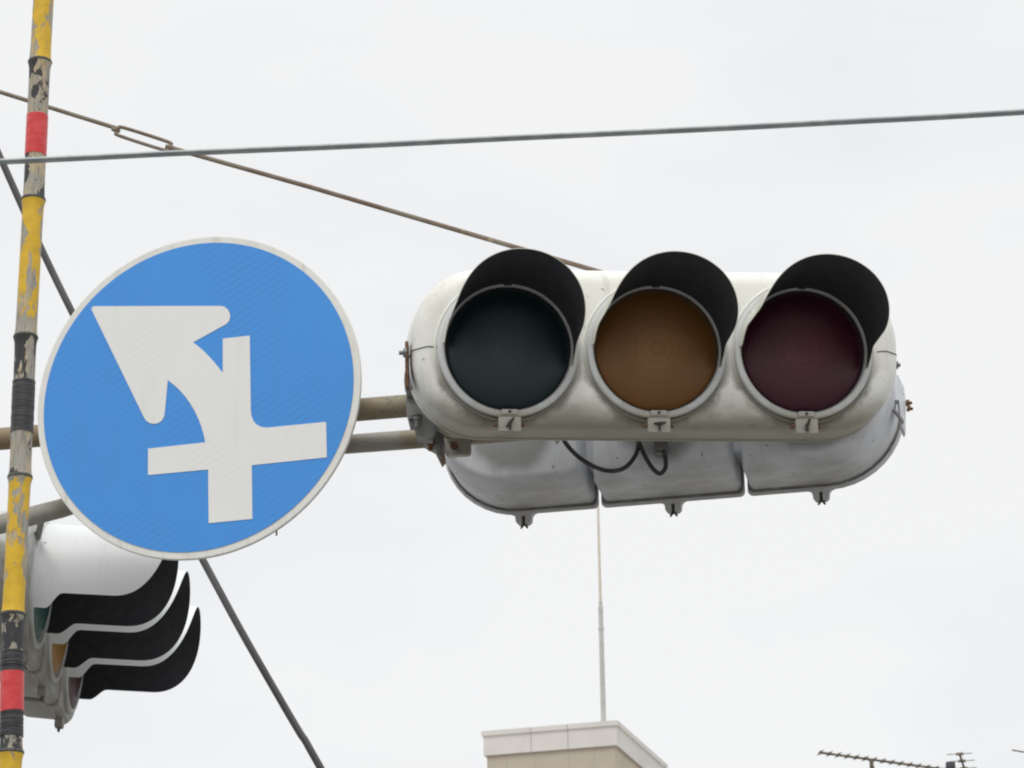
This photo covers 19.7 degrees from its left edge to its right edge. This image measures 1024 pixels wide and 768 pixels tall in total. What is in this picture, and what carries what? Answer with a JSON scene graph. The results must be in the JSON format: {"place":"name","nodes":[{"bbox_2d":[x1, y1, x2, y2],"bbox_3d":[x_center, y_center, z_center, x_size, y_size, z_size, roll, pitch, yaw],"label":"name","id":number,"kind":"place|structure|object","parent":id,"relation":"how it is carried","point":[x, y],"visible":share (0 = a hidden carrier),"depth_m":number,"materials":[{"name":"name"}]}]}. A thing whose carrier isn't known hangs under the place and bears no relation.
{"place":"outdoors","nodes":[
{"label":"outdoors","id":0,"kind":"place"},
{"bbox_2d":[0,149,324,767],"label":"guy wire","id":1,"kind":"object","parent":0,"point":[266,675],"visible":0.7,"depth_m":8.89,"materials":[{"name":"grey metal"}]},
{"bbox_2d":[0,109,1023,164],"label":"overhead wire","id":2,"kind":"object","parent":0,"point":[499,138],"visible":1,"depth_m":4.72,"materials":[{"name":"grey metal"}]},
{"bbox_2d":[0,0,1023,767],"label":"sky","id":3,"kind":"structure","parent":0,"point":[400,619],"materials":[{"name":"white"}]},
{"bbox_2d":[481,720,667,767],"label":"apartment building","id":4,"kind":"structure","parent":0,"point":[610,744],"depth_m":59.56,"materials":[{"name":"beige concrete"}]},
{"bbox_2d":[597,506,605,720],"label":"roof mast","id":5,"kind":"object","parent":4,"relation":"on","point":[602,670],"visible":0.91,"depth_m":61.13,"materials":[{"name":"metal"}]},
{"bbox_3d":[4.066,6.674,23.301,11.000,6.479,8.200,-1,-20,0],"label":"house","id":6,"kind":"object","parent":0,"visible":0},
{"bbox_2d":[817,749,955,767],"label":"tv aerial","id":7,"kind":"object","parent":6,"relation":"on","point":[947,763],"visible":0.98,"depth_m":24.44,"materials":[{"name":"metal"}]},
{"bbox_2d":[947,752,976,767],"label":"tv aerial","id":8,"kind":"object","parent":6,"relation":"on","point":[961,760],"visible":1,"depth_m":24.11,"materials":[{"name":"metal"}]},
{"label":"road","id":9,"kind":"structure","parent":0,"visible":0},
{"bbox_2d":[0,0,53,767],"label":"bamboo pole","id":10,"kind":"object","parent":9,"relation":"on","point":[19,478],"visible":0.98,"depth_m":5.04,"materials":[{"name":"paint"}]},
{"bbox_3d":[-2.619,-0.417,7.953,0.340,9.500,0.463,-1,-20,0],"label":"utility pole","id":11,"kind":"object","parent":9,"relation":"on","visible":0},
{"bbox_2d":[0,394,525,533],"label":"signal arm","id":12,"kind":"object","parent":11,"relation":"attached to","point":[382,407],"visible":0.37,"depth_m":7.45},
{"bbox_2d":[0,511,200,731],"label":"traffic signal","id":13,"kind":"object","parent":12,"relation":"attached to","point":[102,615],"visible":0.83,"depth_m":8.01,"materials":[{"name":"paint"}]},
{"bbox_2d":[29,522,51,648],"bbox_3d":[-1.255,0.534,7.853,0.035,0.341,0.341,4,-20,0],"label":"lens door","id":14,"kind":"structure","parent":13,"relation":"in","point":[36,644],"depth_m":7.72,"materials":[{"name":"paint"}]},
{"bbox_2d":[47,634,68,682],"bbox_3d":[-1.263,0.659,8.196,0.035,0.341,0.341,4,-20,0],"label":"lens door","id":15,"kind":"structure","parent":13,"relation":"in","point":[53,678],"depth_m":8.09,"materials":[{"name":"paint"}]},
{"bbox_2d":[64,668,83,713],"bbox_3d":[-1.270,0.784,8.539,0.035,0.341,0.341,4,-20,0],"label":"lens door","id":16,"kind":"structure","parent":13,"relation":"in","point":[70,710],"depth_m":8.44,"materials":[{"name":"paint"}]},
{"bbox_2d":[38,237,361,560],"bbox_3d":[-0.783,0.038,7.437,0.857,0.857,0.073,-6,-20,13],"label":"direction sign","id":17,"kind":"object","parent":12,"relation":"attached to","point":[199,398],"visible":1,"depth_m":7.40,"materials":[{"name":"metal"}]},
{"bbox_2d":[404,373,445,466],"bbox_3d":[-0.220,0.088,7.303,0.081,0.167,0.276,-6,-21,14],"label":"mounting bracket","id":18,"kind":"object","parent":12,"relation":"attached to","point":[427,433],"visible":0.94,"depth_m":7.28,"materials":[{"name":"metal"}]},
{"bbox_2d":[399,248,900,441],"bbox_3d":[0.344,-0.084,7.147,1.234,0.417,0.610,1,-12,-6],"label":"traffic signal","id":19,"kind":"object","parent":12,"relation":"attached to","point":[520,344],"visible":1,"depth_m":7.12,"materials":[{"name":"beige paint"}]},
{"bbox_2d":[437,283,577,417],"bbox_3d":[-0.008,-0.085,7.104,0.341,0.341,0.038,0,-12,-6],"label":"lens door","id":20,"kind":"structure","parent":19,"relation":"in","point":[524,412],"depth_m":7.08,"materials":[{"name":"paint"}]},
{"bbox_2d":[586,285,725,418],"bbox_3d":[0.351,-0.084,7.144,0.341,0.341,0.038,0,-12,-6],"label":"lens door","id":21,"kind":"structure","parent":19,"relation":"in","point":[642,413],"depth_m":7.12,"materials":[{"name":"paint"}]},
{"bbox_2d":[734,287,871,419],"bbox_3d":[0.709,-0.078,7.181,0.341,0.341,0.038,0,-12,-6],"label":"lens door","id":22,"kind":"structure","parent":19,"relation":"in","point":[793,415],"depth_m":7.16,"materials":[{"name":"paint"}]},
{"bbox_2d":[444,373,912,528],"bbox_3d":[0.422,0.117,7.648,1.245,0.461,0.706,-5,-20,11],"label":"traffic signal","id":23,"kind":"object","parent":12,"relation":"attached to","point":[524,483],"visible":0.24,"depth_m":7.50,"materials":[{"name":"paint"}]},
{"bbox_2d":[0,90,603,270],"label":"stay rod","id":24,"kind":"object","parent":11,"relation":"attached to","point":[116,131],"visible":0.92,"depth_m":7.67,"materials":[{"name":"grey metal"}]}
]}

